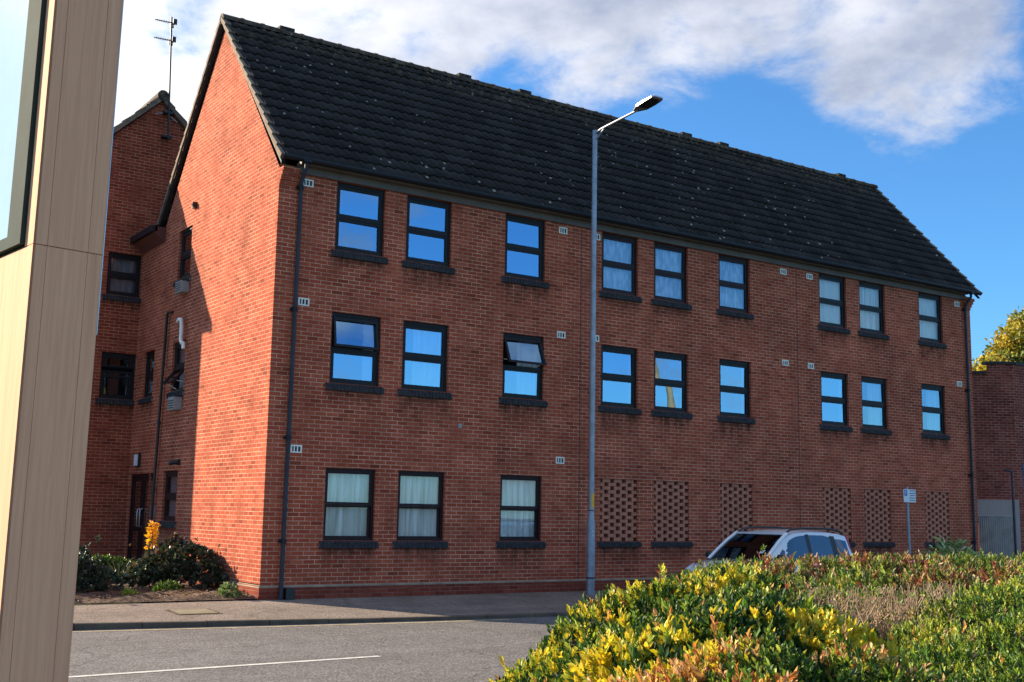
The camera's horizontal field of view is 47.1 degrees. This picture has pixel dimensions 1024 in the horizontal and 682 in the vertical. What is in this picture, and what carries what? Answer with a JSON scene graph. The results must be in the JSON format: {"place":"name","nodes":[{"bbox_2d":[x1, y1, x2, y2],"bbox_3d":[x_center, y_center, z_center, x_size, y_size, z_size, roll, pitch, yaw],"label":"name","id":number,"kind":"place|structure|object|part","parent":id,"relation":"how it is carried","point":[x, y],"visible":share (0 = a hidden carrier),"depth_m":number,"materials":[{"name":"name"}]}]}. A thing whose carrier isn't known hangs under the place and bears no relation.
{"place":"outdoors","nodes":[
{"label":"outdoors","id":0,"kind":"place"},
{"bbox_2d":[68,615,583,681],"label":"road","id":1,"kind":"structure","parent":0,"point":[467,650],"depth_m":14.35,"materials":[{"name":"grey asphalt"}]},
{"bbox_2d":[69,656,380,677],"bbox_3d":[-8.531,2.882,8.850,70.276,0.001,0.100,7,-10,-37],"label":"road centre line","id":2,"kind":"object","parent":1,"relation":"on","point":[219,666],"visible":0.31,"depth_m":12.85,"materials":[{"name":"paint"}]},
{"bbox_2d":[72,619,508,631],"bbox_3d":[-18.175,2.544,7.744,43.008,0.001,0.810,6,-10,-33],"label":"yellow line","id":3,"kind":"object","parent":1,"relation":"on","point":[281,626],"visible":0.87,"depth_m":17.32,"materials":[{"name":"paint"}]},
{"bbox_2d":[72,612,589,629],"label":"kerb","id":4,"kind":"structure","parent":1,"relation":"on","point":[137,624],"depth_m":17.64,"materials":[{"name":"concrete"}]},
{"bbox_2d":[684,526,851,574],"bbox_3d":[4.675,4.182,21.443,3.240,1.568,1.876,7,-10,-34],"label":"parked car","id":5,"kind":"object","parent":1,"relation":"on","point":[781,542],"visible":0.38,"depth_m":21.26,"materials":[{"name":"silver metal"}]},
{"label":"side window","id":6,"kind":"part","parent":5,"relation":"part of","materials":[{"name":"blue glass"}]},
{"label":"side window","id":7,"kind":"part","parent":5,"relation":"part of","materials":[{"name":"blue glass"}]},
{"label":"side window","id":8,"kind":"part","parent":5,"relation":"part of","materials":[{"name":"blue glass"}]},
{"bbox_2d":[73,590,626,622],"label":"pavement","id":9,"kind":"structure","parent":0,"point":[447,605],"depth_m":19.48,"materials":[{"name":"grey concrete"}]},
{"bbox_2d":[74,580,259,604],"bbox_3d":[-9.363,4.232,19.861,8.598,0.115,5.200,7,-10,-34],"label":"flower bed soil","id":10,"kind":"structure","parent":9,"relation":"on","point":[81,597],"depth_m":19.69,"materials":[{"name":"brown soil"}]},
{"bbox_2d":[76,535,128,590],"bbox_3d":[-8.158,3.799,20.706,2.176,1.133,2.781,7,-10,-34],"label":"flower bed shrub","id":11,"kind":"object","parent":10,"relation":"on","point":[92,574],"visible":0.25,"depth_m":20.12,"materials":[{"name":"green plant"}]},
{"bbox_2d":[77,553,136,579],"bbox_3d":[-8.241,4.436,22.980,2.266,0.597,1.136,7,-10,-34],"label":"ground cover shrub","id":12,"kind":"object","parent":10,"relation":"on","point":[108,558],"visible":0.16,"depth_m":23.03,"materials":[{"name":"green plant"}]},
{"bbox_2d":[105,557,136,577],"bbox_3d":[-7.338,4.309,22.011,1.002,0.538,1.125,1,-8,2],"label":"grass tuft","id":13,"kind":"object","parent":10,"relation":"on","point":[118,567],"visible":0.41,"depth_m":22.00,"materials":[{"name":"green plant"}]},
{"bbox_2d":[121,587,140,595],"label":"weed","id":14,"kind":"object","parent":10,"relation":"on","point":[129,591],"visible":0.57,"depth_m":19.55,"materials":[{"name":"green plant"}]},
{"bbox_2d":[143,520,160,585],"bbox_3d":[-6.777,3.993,22.034,0.308,1.250,0.299,7,-10,-34],"label":"yellow sapling","id":15,"kind":"object","parent":10,"relation":"on","point":[150,531],"visible":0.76,"depth_m":22.07,"materials":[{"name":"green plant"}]},
{"bbox_2d":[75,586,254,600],"bbox_3d":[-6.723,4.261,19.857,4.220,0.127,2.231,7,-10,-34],"label":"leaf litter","id":16,"kind":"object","parent":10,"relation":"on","point":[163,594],"visible":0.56,"depth_m":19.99,"materials":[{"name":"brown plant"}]},
{"bbox_2d":[151,579,181,590],"bbox_3d":[-6.055,4.326,20.591,0.484,0.317,0.501,0,-8,6],"label":"weed","id":17,"kind":"object","parent":10,"relation":"on","point":[166,585],"visible":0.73,"depth_m":20.56,"materials":[{"name":"green plant"}]},
{"bbox_2d":[119,531,228,588],"bbox_3d":[-6.179,4.042,21.734,2.105,1.021,1.557,2,-8,-4],"label":"flower bed shrub","id":18,"kind":"object","parent":10,"relation":"on","point":[146,569],"visible":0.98,"depth_m":21.36,"materials":[{"name":"green plant"}]},
{"bbox_2d":[215,581,241,600],"bbox_3d":[-4.865,4.298,20.181,0.442,0.355,0.420,0,-8,7],"label":"weed","id":19,"kind":"object","parent":10,"relation":"on","point":[224,587],"visible":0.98,"depth_m":20.14,"materials":[{"name":"green plant"}]},
{"bbox_2d":[79,13,982,601],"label":"apartment building","id":20,"kind":"structure","parent":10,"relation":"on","point":[343,343],"depth_m":24.87,"materials":[{"name":"red brick"}]},
{"bbox_2d":[95,352,135,406],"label":"window","id":21,"kind":"structure","parent":20,"relation":"in","point":[117,372],"depth_m":27.21,"materials":[{"name":"black glass"}]},
{"bbox_2d":[102,252,140,303],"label":"window","id":22,"kind":"structure","parent":20,"relation":"in","point":[123,273],"depth_m":27.41,"materials":[{"name":"black glass"}]},
{"bbox_2d":[127,473,152,560],"bbox_3d":[-8.231,4.072,25.995,0.114,2.249,1.658,7,-10,-34],"label":"entrance door","id":23,"kind":"structure","parent":20,"relation":"in","point":[143,478],"depth_m":26.16,"materials":[{"name":"brown wood"}]},
{"bbox_2d":[138,350,154,404],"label":"window","id":24,"kind":"structure","parent":20,"relation":"in","point":[150,355],"depth_m":26.70,"materials":[{"name":"black glass"}]},
{"bbox_2d":[157,471,177,527],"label":"window","id":25,"kind":"structure","parent":20,"relation":"in","point":[171,476],"depth_m":24.71,"materials":[{"name":"black glass"}]},
{"bbox_2d":[162,340,185,397],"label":"window","id":26,"kind":"structure","parent":20,"relation":"in","point":[178,372],"depth_m":25.02,"materials":[{"name":"black glass"}]},
{"bbox_2d":[173,226,192,286],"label":"window","id":27,"kind":"structure","parent":20,"relation":"in","point":[187,234],"depth_m":25.48,"materials":[{"name":"black glass"}]},
{"bbox_2d":[318,468,378,553],"bbox_3d":[-2.982,3.340,21.282,1.227,2.037,0.245,7,-10,-34],"label":"window","id":28,"kind":"structure","parent":20,"relation":"in","point":[348,516],"depth_m":21.39,"materials":[{"name":"white glass"}]},
{"bbox_2d":[325,312,383,393],"bbox_3d":[-3.116,0.421,21.985,1.617,1.966,0.906,7,-10,-34],"label":"window","id":29,"kind":"structure","parent":20,"relation":"in","point":[354,356],"depth_m":21.97,"materials":[{"name":"blue glass"}]},
{"bbox_2d":[331,182,387,267],"bbox_3d":[-3.072,-1.991,22.337,1.617,2.018,0.906,7,-10,-34],"label":"window","id":30,"kind":"structure","parent":20,"relation":"in","point":[354,209],"depth_m":22.40,"materials":[{"name":"blue glass"}]},
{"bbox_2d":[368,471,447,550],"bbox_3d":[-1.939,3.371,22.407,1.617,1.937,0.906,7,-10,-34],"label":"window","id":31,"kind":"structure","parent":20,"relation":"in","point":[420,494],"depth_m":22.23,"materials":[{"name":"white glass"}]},
{"bbox_2d":[371,195,454,279],"bbox_3d":[-1.846,-1.747,23.156,1.617,2.220,0.905,7,-10,-34],"label":"window","id":32,"kind":"structure","parent":20,"relation":"in","point":[428,221],"depth_m":23.22,"materials":[{"name":"blue glass"}]},
{"bbox_2d":[397,321,451,399],"bbox_3d":[-1.890,0.694,22.799,1.617,2.226,0.906,7,-10,-34],"label":"window","id":33,"kind":"structure","parent":20,"relation":"in","point":[424,353],"depth_m":22.69,"materials":[{"name":"blue glass"}]},
{"bbox_2d":[496,475,545,553],"bbox_3d":[0.141,3.706,23.397,1.227,2.035,0.242,7,-10,-34],"label":"window","id":34,"kind":"structure","parent":20,"relation":"in","point":[519,495],"depth_m":23.52,"materials":[{"name":"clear glass"}]},
{"bbox_2d":[499,333,547,410],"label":"window","id":35,"kind":"structure","parent":20,"relation":"in","point":[523,355],"depth_m":24.01,"materials":[{"name":"blue glass"}]},
{"bbox_2d":[501,214,549,288],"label":"window","id":36,"kind":"structure","parent":20,"relation":"in","point":[524,237],"depth_m":24.58,"materials":[{"name":"blue glass"}]},
{"bbox_2d":[598,345,641,416],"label":"window","id":37,"kind":"structure","parent":20,"relation":"in","point":[610,376],"depth_m":25.51,"materials":[{"name":"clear glass"}]},
{"bbox_2d":[599,232,641,302],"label":"window","id":38,"kind":"structure","parent":20,"relation":"in","point":[618,252],"depth_m":25.70,"materials":[{"name":"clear glass"}]},
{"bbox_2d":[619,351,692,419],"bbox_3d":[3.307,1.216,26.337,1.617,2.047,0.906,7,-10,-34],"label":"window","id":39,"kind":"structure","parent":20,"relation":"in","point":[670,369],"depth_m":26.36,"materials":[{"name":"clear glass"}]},
{"bbox_2d":[651,242,691,309],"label":"window","id":40,"kind":"structure","parent":20,"relation":"in","point":[669,260],"depth_m":26.53,"materials":[{"name":"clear glass"}]},
{"bbox_2d":[716,255,753,320],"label":"window","id":41,"kind":"structure","parent":20,"relation":"in","point":[733,272],"depth_m":27.65,"materials":[{"name":"clear glass"}]},
{"bbox_2d":[717,359,755,429],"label":"window","id":42,"kind":"structure","parent":20,"relation":"in","point":[734,375],"depth_m":27.50,"materials":[{"name":"clear glass"}]},
{"bbox_2d":[817,274,850,334],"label":"window","id":43,"kind":"structure","parent":20,"relation":"in","point":[831,288],"depth_m":29.59,"materials":[{"name":"clear glass"}]},
{"bbox_2d":[819,371,852,432],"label":"window","id":44,"kind":"structure","parent":20,"relation":"in","point":[838,399],"depth_m":29.39,"materials":[{"name":"clear glass"}]},
{"bbox_2d":[827,376,891,434],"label":"window","id":45,"kind":"structure","parent":20,"relation":"in","point":[873,389],"depth_m":30.15,"materials":[{"name":"clear glass"}]},
{"bbox_2d":[858,281,889,339],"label":"window","id":46,"kind":"structure","parent":20,"relation":"in","point":[870,295],"depth_m":30.44,"materials":[{"name":"clear glass"}]},
{"bbox_2d":[918,292,946,348],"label":"window","id":47,"kind":"structure","parent":20,"relation":"in","point":[929,305],"depth_m":31.80,"materials":[{"name":"clear glass"}]},
{"bbox_2d":[921,384,949,440],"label":"window","id":48,"kind":"structure","parent":20,"relation":"in","point":[932,395],"depth_m":31.50,"materials":[{"name":"clear glass"}]},
{"bbox_2d":[972,361,1023,557],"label":"neighbour building","id":49,"kind":"structure","parent":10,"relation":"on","point":[998,395],"depth_m":33.03,"materials":[{"name":"brick"}]},
{"bbox_2d":[978,515,1014,559],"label":"corrugated gate","id":50,"kind":"structure","parent":49,"relation":"attached to","point":[996,534],"depth_m":32.60,"materials":[{"name":"grey metal"}]},
{"bbox_2d":[972,306,1023,370],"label":"tree","id":51,"kind":"object","parent":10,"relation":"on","point":[1008,346],"visible":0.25,"depth_m":51.29,"materials":[{"name":"yellow plant"}]},
{"bbox_2d":[166,608,219,614],"bbox_3d":[-4.932,4.188,18.172,0.700,0.029,0.650,7,-10,-34],"label":"inspection cover","id":52,"kind":"object","parent":9,"relation":"on","point":[191,611],"visible":1,"depth_m":18.13,"materials":[{"name":"concrete"}]},
{"bbox_2d":[586,95,662,594],"bbox_3d":[2.220,0.141,23.381,0.320,9.886,2.104,7,-10,-34],"label":"street lamp","id":53,"kind":"object","parent":9,"relation":"on","point":[647,103],"visible":0.94,"depth_m":23.96,"materials":[{"name":"metal"}]},
{"bbox_2d":[589,540,593,569],"bbox_3d":[1.597,4.284,23.494,0.104,0.600,0.017,3,-9,-12],"label":"access door","id":54,"kind":"structure","parent":53,"relation":"in","point":[591,542],"depth_m":23.49,"materials":[{"name":"metal"}]},
{"bbox_2d":[903,487,915,553],"bbox_3d":[9.677,4.763,28.555,0.460,2.411,0.098,7,-10,-34],"label":"parking sign","id":55,"kind":"object","parent":9,"relation":"on","point":[909,495],"visible":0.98,"depth_m":28.60,"materials":[{"name":"metal"}]},
{"bbox_2d":[914,534,998,565],"bbox_3d":[10.401,4.995,27.513,1.680,0.937,1.938,3,-9,-15],"label":"leafy plant","id":56,"kind":"object","parent":9,"relation":"on","point":[946,551],"visible":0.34,"depth_m":27.73,"materials":[{"name":"green plant"}]},
{"bbox_2d":[1003,469,1016,558],"bbox_3d":[13.406,4.988,31.400,0.556,3.123,0.193,9,-11,-43],"label":"metal post","id":57,"kind":"object","parent":9,"relation":"on","point":[1013,511],"visible":0.66,"depth_m":31.48,"materials":[{"name":"metal"}]},
{"bbox_2d":[114,0,1023,366],"label":"sky","id":58,"kind":"structure","parent":0,"point":[921,102],"materials":[{"name":"blue"}]},
{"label":"verge","id":59,"kind":"structure","parent":0,"visible":0},
{"bbox_2d":[0,0,123,681],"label":"sign pylon","id":60,"kind":"object","parent":59,"relation":"on","point":[59,63],"visible":1,"depth_m":4.38,"materials":[{"name":"beige metal"}]},
{"bbox_2d":[489,555,859,681],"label":"yellow tipped shrub","id":61,"kind":"object","parent":59,"relation":"on","point":[573,635],"visible":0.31,"depth_m":6.76,"materials":[{"name":"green plant"}]},
{"bbox_2d":[544,588,931,681],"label":"broadleaf shrub","id":62,"kind":"object","parent":59,"relation":"on","point":[810,631],"visible":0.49,"depth_m":5.13,"materials":[{"name":"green plant"}]},
{"bbox_2d":[587,614,956,681],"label":"orange leaved shrub","id":63,"kind":"object","parent":59,"relation":"on","point":[763,658],"visible":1,"depth_m":4.32,"materials":[{"name":"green plant"}]},
{"bbox_2d":[652,544,1023,629],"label":"hedge","id":64,"kind":"object","parent":59,"relation":"on","point":[845,573],"visible":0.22,"depth_m":8.25,"materials":[{"name":"green plant"}]},
{"bbox_2d":[779,581,970,645],"bbox_3d":[2.022,2.038,6.981,2.038,1.278,1.864,-1,-9,15],"label":"bare shrub","id":65,"kind":"object","parent":59,"relation":"on","point":[879,619],"visible":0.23,"depth_m":6.72,"materials":[{"name":"brown plant"}]},
{"bbox_2d":[882,567,1023,681],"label":"fine leaved hedge","id":66,"kind":"object","parent":59,"relation":"on","point":[990,630],"visible":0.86,"depth_m":5.81,"materials":[{"name":"green plant"}]}
]}

